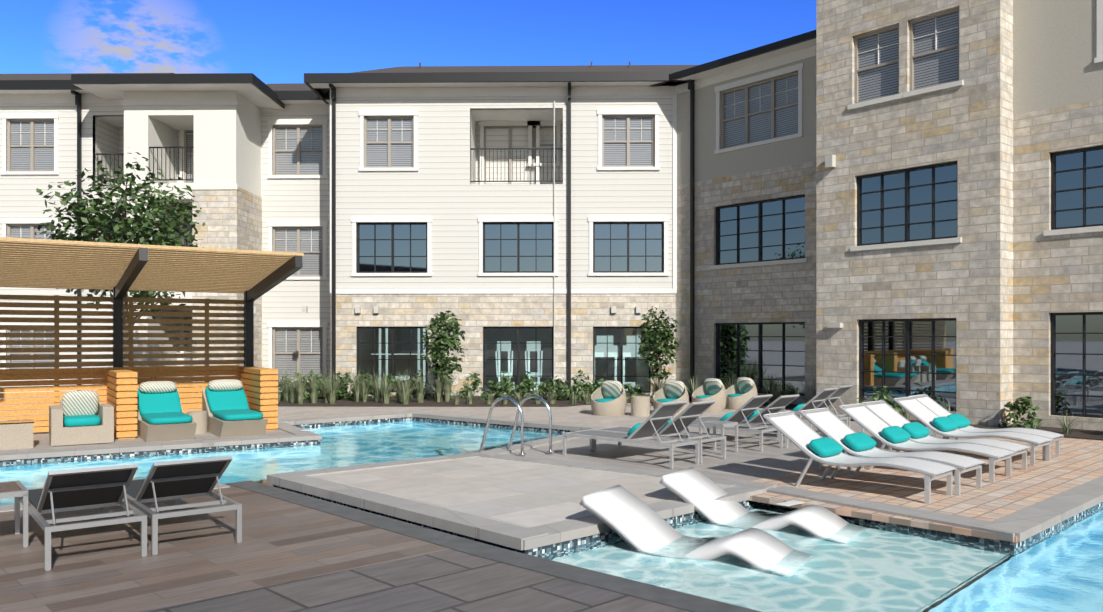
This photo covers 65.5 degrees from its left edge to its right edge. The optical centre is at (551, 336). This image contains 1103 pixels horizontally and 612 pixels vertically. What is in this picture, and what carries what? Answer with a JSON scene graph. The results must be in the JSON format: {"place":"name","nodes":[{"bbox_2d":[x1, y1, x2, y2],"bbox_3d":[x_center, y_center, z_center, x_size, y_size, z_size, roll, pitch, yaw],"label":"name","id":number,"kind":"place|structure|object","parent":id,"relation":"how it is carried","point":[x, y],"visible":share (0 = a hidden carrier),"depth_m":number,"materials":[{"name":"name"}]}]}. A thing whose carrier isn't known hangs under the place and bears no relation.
{"place":"outdoors","nodes":[
{"label":"outdoors","id":0,"kind":"place"},
{"bbox_2d":[0,71,694,392],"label":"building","id":1,"kind":"structure","parent":0,"point":[478,77],"depth_m":24.82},
{"bbox_2d":[121,91,260,377],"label":"wall","id":2,"kind":"structure","parent":1,"relation":"attached to","point":[225,126],"depth_m":24.65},
{"bbox_2d":[11,118,651,381],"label":"windows","id":3,"kind":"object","parent":1,"relation":"attached to","point":[615,154],"depth_m":25.65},
{"bbox_2d":[8,115,654,378],"bbox_3d":[-8.288,-2.580,25.839,22.566,8.540,1.770,0,0,1],"label":"taupe building frame","id":4,"kind":"object","parent":1,"relation":"attached to","point":[32,145],"visible":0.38,"depth_m":26.28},
{"bbox_2d":[0,96,672,392],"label":"siding wall","id":5,"kind":"structure","parent":1,"relation":"attached to","point":[446,195],"depth_m":24.81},
{"bbox_2d":[0,81,687,381],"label":"window trim","id":6,"kind":"structure","parent":1,"relation":"attached to","point":[254,95],"depth_m":24.78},
{"bbox_2d":[0,61,697,93],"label":"roof","id":7,"kind":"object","parent":1,"relation":"attached to","point":[403,69],"visible":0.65,"depth_m":26.01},
{"bbox_2d":[192,187,675,395],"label":"stone wall","id":8,"kind":"structure","parent":1,"relation":"attached to","point":[231,219],"depth_m":24.75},
{"bbox_2d":[254,99,640,383],"bbox_3d":[-3.060,-2.695,24.739,11.256,8.270,0.100,0,0,1],"label":"building fixture","id":9,"kind":"object","parent":1,"relation":"attached to","point":[376,309],"visible":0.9,"depth_m":24.67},
{"bbox_2d":[360,328,648,390],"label":"glass doors","id":10,"kind":"structure","parent":1,"relation":"attached to","point":[505,353],"depth_m":24.89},
{"bbox_2d":[60,184,670,400],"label":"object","id":11,"kind":"object","parent":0,"point":[126,294],"visible":0.31,"depth_m":19.17,"materials":[{"name":"plant"}]},
{"bbox_2d":[0,0,815,83],"label":"sky","id":12,"kind":"structure","parent":0,"point":[276,41],"materials":[{"name":"blue"}]},
{"bbox_2d":[370,382,549,390],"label":"gym floor","id":13,"kind":"structure","parent":0,"point":[487,386],"depth_m":28.79,"materials":[{"name":"grey"}]},
{"bbox_2d":[371,328,640,390],"bbox_3d":[-1.342,0.573,26.643,8.475,2.135,1.730,0,0,1],"label":"gym equipment","id":14,"kind":"object","parent":13,"relation":"on","point":[600,352],"depth_m":25.95,"materials":[{"name":"white"}]},
{"bbox_2d":[359,328,634,382],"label":"interior wall","id":15,"kind":"structure","parent":0,"point":[400,369],"depth_m":30.75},
{"bbox_2d":[0,420,1102,611],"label":"water","id":16,"kind":"structure","parent":0,"point":[853,565],"depth_m":7.21,"materials":[{"name":"blue liquid"}]},
{"bbox_2d":[0,395,1102,555],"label":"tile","id":17,"kind":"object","parent":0,"point":[580,415],"depth_m":17.29,"materials":[{"name":"tile"}]},
{"bbox_2d":[0,483,229,511],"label":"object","id":18,"kind":"object","parent":17,"relation":"on","point":[6,508],"visible":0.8,"depth_m":8.69,"materials":[{"name":"grey concrete"}]},
{"bbox_2d":[0,426,314,460],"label":"pool deck","id":19,"kind":"structure","parent":17,"relation":"on","point":[41,441],"depth_m":14.17,"materials":[{"name":"concrete"}]},
{"bbox_2d":[0,295,243,402],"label":"slatted screen","id":20,"kind":"object","parent":19,"relation":"on","point":[56,327],"visible":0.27,"depth_m":16.19,"materials":[{"name":"brown wood"}]},
{"bbox_2d":[0,365,277,438],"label":"partition wall","id":21,"kind":"structure","parent":19,"relation":"on","point":[120,385],"depth_m":15.52,"materials":[{"name":"brown wood"}]},
{"bbox_2d":[0,434,320,460],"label":"pool coping","id":22,"kind":"object","parent":19,"relation":"on","point":[128,448],"visible":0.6,"depth_m":13.46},
{"bbox_2d":[113,247,302,366],"bbox_3d":[-9.209,0.190,13.363,9.630,3.100,3.676,0,0,-33],"label":"pergola post","id":23,"kind":"object","parent":19,"relation":"on","point":[276,277],"visible":0.79,"depth_m":15.96,"materials":[{"name":"black"}]},
{"bbox_2d":[0,237,303,292],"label":"pergola canopy","id":24,"kind":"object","parent":23,"relation":"on","point":[42,263],"depth_m":14.41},
{"bbox_2d":[0,484,450,611],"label":"planks","id":25,"kind":"object","parent":17,"relation":"on","point":[107,568],"visible":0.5,"depth_m":6.83,"materials":[{"name":"wood"}]},
{"bbox_2d":[0,456,241,570],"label":"chaise lounge frames","id":26,"kind":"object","parent":25,"relation":"on","point":[138,509],"visible":0.94,"depth_m":7.00,"materials":[{"name":"grey metal"}]},
{"bbox_2d":[0,482,21,491],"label":"table top","id":27,"kind":"object","parent":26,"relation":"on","point":[9,486],"visible":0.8,"depth_m":7.23,"materials":[{"name":"wood"}]},
{"bbox_2d":[28,461,226,509],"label":"chaise lounge slings","id":28,"kind":"object","parent":26,"relation":"on","point":[73,498],"visible":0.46,"depth_m":7.15,"materials":[{"name":"black fabric"}]},
{"bbox_2d":[277,422,321,438],"bbox_3d":[-5.131,1.745,16.436,0.340,0.070,3.911,0,0,-31],"label":"pool coping","id":29,"kind":"object","parent":17,"relation":"on","point":[289,428],"visible":0.31,"depth_m":15.80,"materials":[{"name":"grey concrete"}]},
{"bbox_2d":[277,412,411,424],"bbox_3d":[-4.375,1.739,18.182,3.068,0.082,0.340,0,0,-39],"label":"pool coping","id":30,"kind":"object","parent":17,"relation":"on","point":[344,418],"visible":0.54,"depth_m":18.03,"materials":[{"name":"grey concrete"}]},
{"bbox_2d":[35,147,678,399],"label":"trees","id":31,"kind":"object","parent":17,"relation":"on","point":[144,230],"visible":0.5,"depth_m":19.30,"materials":[{"name":"green plant"}]},
{"bbox_2d":[269,453,478,475],"bbox_3d":[-2.250,1.733,11.308,2.933,0.094,0.320,0,0,-41],"label":"pool coping","id":32,"kind":"object","parent":17,"relation":"on","point":[379,465],"visible":0.54,"depth_m":11.31,"materials":[{"name":"grey concrete"}]},
{"bbox_2d":[0,383,757,449],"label":"lounge chairs","id":33,"kind":"object","parent":17,"relation":"on","point":[20,435],"visible":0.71,"depth_m":14.68,"materials":[{"name":"beige wicker"}]},
{"bbox_2d":[0,419,33,423],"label":"table top","id":34,"kind":"object","parent":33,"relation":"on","point":[16,421],"visible":1,"depth_m":13.43,"materials":[{"name":"brown wood"}]},
{"bbox_2d":[62,377,753,415],"bbox_3d":[-3.785,1.099,16.547,19.276,0.599,1.405,0,0,-26],"label":"striped pillow","id":35,"kind":"object","parent":33,"relation":"on","point":[81,402],"visible":0.94,"depth_m":15.91,"materials":[{"name":"grey fabric"}]},
{"bbox_2d":[267,472,548,549],"bbox_3d":[-1.746,1.732,8.905,0.320,0.096,4.612,0,0,-44],"label":"pool coping","id":36,"kind":"object","parent":17,"relation":"on","point":[493,531],"visible":0.85,"depth_m":8.39,"materials":[{"name":"grey concrete"}]},
{"bbox_2d":[140,549,688,611],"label":"pavers","id":37,"kind":"object","parent":17,"relation":"on","point":[451,580],"visible":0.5,"depth_m":5.80,"materials":[{"name":"grey stone"}]},
{"bbox_2d":[180,392,691,406],"bbox_3d":[-3.326,1.750,24.094,17.000,0.080,5.600,0,0,1],"label":"bed","id":38,"kind":"object","parent":17,"relation":"on","point":[431,402],"visible":0.05,"depth_m":21.94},
{"bbox_2d":[226,480,760,611],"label":"band","id":39,"kind":"object","parent":17,"relation":"on","point":[656,594],"visible":0.36,"depth_m":6.71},
{"bbox_2d":[407,412,600,430],"bbox_3d":[-1.170,1.740,17.694,5.274,0.079,0.340,0,0,39],"label":"pool coping","id":40,"kind":"object","parent":17,"relation":"on","point":[558,426],"visible":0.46,"depth_m":17.40,"materials":[{"name":"grey concrete"}]},
{"bbox_2d":[479,395,553,456],"bbox_3d":[-0.623,1.635,12.720,1.271,1.522,0.570,0,0,26],"label":"pool handrail","id":41,"kind":"object","parent":17,"relation":"on","point":[520,411],"visible":0.88,"depth_m":12.65,"materials":[{"name":"silver metal"}]},
{"bbox_2d":[63,386,970,456],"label":"cushions","id":42,"kind":"object","parent":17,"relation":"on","point":[159,408],"visible":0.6,"depth_m":14.09,"materials":[{"name":"teal fabric"}]},
{"bbox_2d":[310,457,733,527],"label":"platform","id":43,"kind":"structure","parent":17,"relation":"on","point":[525,494],"depth_m":9.83,"materials":[{"name":"grey concrete"}]},
{"bbox_2d":[482,427,607,453],"bbox_3d":[-0.010,1.742,14.207,0.340,0.077,4.400,0,0,30],"label":"pool coping","id":44,"kind":"object","parent":17,"relation":"on","point":[530,444],"visible":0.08,"depth_m":13.55,"materials":[{"name":"grey concrete"}]},
{"bbox_2d":[470,452,776,488],"bbox_3d":[0.673,1.736,11.102,4.558,0.087,0.320,0,0,37],"label":"pool coping","id":45,"kind":"object","parent":17,"relation":"on","point":[734,482],"visible":0.39,"depth_m":11.02,"materials":[{"name":"grey concrete"}]},
{"bbox_2d":[523,485,767,549],"bbox_3d":[0.988,1.738,8.486,3.607,0.085,0.320,0,0,-43],"label":"pool coping","id":46,"kind":"object","parent":17,"relation":"on","point":[568,530],"visible":0.61,"depth_m":7.82,"materials":[{"name":"grey concrete"}]},
{"bbox_2d":[274,366,1084,433],"bbox_3d":[4.424,1.215,19.549,24.187,1.011,7.904,0,0,30],"label":"grass blade","id":47,"kind":"object","parent":17,"relation":"on","point":[402,394],"visible":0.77,"depth_m":22.00,"materials":[{"name":"green plant"}]},
{"bbox_2d":[301,369,1102,427],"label":"leafy shrub","id":48,"kind":"object","parent":17,"relation":"on","point":[526,383],"visible":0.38,"depth_m":23.15,"materials":[{"name":"green plant"}]},
{"bbox_2d":[580,467,848,567],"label":"in-pool loungers","id":49,"kind":"object","parent":17,"relation":"on","point":[630,519],"visible":0.71,"depth_m":7.96,"materials":[{"name":"white plastic"}]},
{"bbox_2d":[505,416,953,480],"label":"pool deck","id":50,"kind":"structure","parent":17,"relation":"on","point":[748,461],"depth_m":12.52,"materials":[{"name":"grey concrete"}]},
{"bbox_2d":[563,385,1063,503],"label":"chaise lounge frames","id":51,"kind":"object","parent":50,"relation":"on","point":[799,414],"visible":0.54,"depth_m":11.70,"materials":[{"name":"grey"}]},
{"bbox_2d":[572,387,849,438],"bbox_3d":[2.892,1.163,14.062,1.833,0.517,5.840,0,0,43],"label":"furniture sling","id":52,"kind":"object","parent":51,"relation":"in","point":[647,429],"visible":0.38,"depth_m":12.57,"materials":[{"name":"grey fabric"}]},
{"bbox_2d":[765,394,1061,474],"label":"chaise lounges","id":53,"kind":"object","parent":51,"relation":"attached to","point":[796,429],"visible":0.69,"depth_m":10.88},
{"bbox_2d":[635,0,1102,430],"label":"stone building","id":54,"kind":"structure","parent":17,"relation":"on","point":[1002,280],"depth_m":17.40,"materials":[{"name":"beige stone"}]},
{"bbox_2d":[825,155,842,327],"bbox_3d":[6.224,-2.100,18.910,0.140,3.811,0.356,0,0,-41],"label":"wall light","id":55,"kind":"object","parent":54,"relation":"attached to","point":[830,161],"visible":1,"depth_m":18.91,"materials":[{"name":"grey metal"}]},
{"bbox_2d":[677,0,1102,184],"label":"stucco wall","id":56,"kind":"structure","parent":54,"relation":"on","point":[1054,50],"depth_m":16.60,"materials":[{"name":"beige paint"}]},
{"bbox_2d":[650,396,1102,440],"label":"bed","id":57,"kind":"object","parent":17,"relation":"on","point":[1087,434],"visible":0.08,"depth_m":15.63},
{"bbox_2d":[766,486,1014,541],"bbox_3d":[3.329,1.744,8.618,0.340,0.072,2.700,0,0,-37],"label":"ledge","id":58,"kind":"object","parent":17,"relation":"on","point":[942,518],"visible":0.69,"depth_m":8.47,"materials":[{"name":"beige concrete"}]},
{"bbox_2d":[749,437,1102,542],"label":"deck","id":59,"kind":"structure","parent":17,"relation":"on","point":[1076,463],"depth_m":9.93,"materials":[{"name":"brown tile"}]},
{"bbox_2d":[978,476,1102,541],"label":"pool edge","id":60,"kind":"object","parent":17,"relation":"on","point":[1030,521],"visible":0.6,"depth_m":8.39,"materials":[{"name":"grey concrete"}]},
{"bbox_2d":[300,429,804,505],"bbox_3d":[-2.274,1.698,9.748,11.417,0.004,5.555,0,0,45],"label":"marker tile","id":61,"kind":"object","parent":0,"point":[790,503],"visible":0.67,"depth_m":8.77,"materials":[{"name":"tile"}]},
{"bbox_2d":[650,30,1102,417],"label":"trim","id":62,"kind":"structure","parent":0,"point":[1066,363],"depth_m":18.06,"materials":[{"name":"black metal"}]},
{"bbox_2d":[721,7,958,148],"bbox_3d":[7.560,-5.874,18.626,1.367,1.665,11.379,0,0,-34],"label":"windows","id":63,"kind":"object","parent":62,"relation":"attached to","point":[936,68],"depth_m":18.46,"materials":[{"name":"grey glass"}]},
{"bbox_2d":[665,0,1102,153],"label":"window trim","id":64,"kind":"structure","parent":62,"relation":"attached to","point":[779,57],"depth_m":22.24,"materials":[{"name":"beige paint"}]},
{"bbox_2d":[710,80,1102,268],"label":"window sill","id":65,"kind":"structure","parent":62,"relation":"attached to","point":[957,239],"depth_m":17.71,"materials":[{"name":"beige stone"}]}
]}

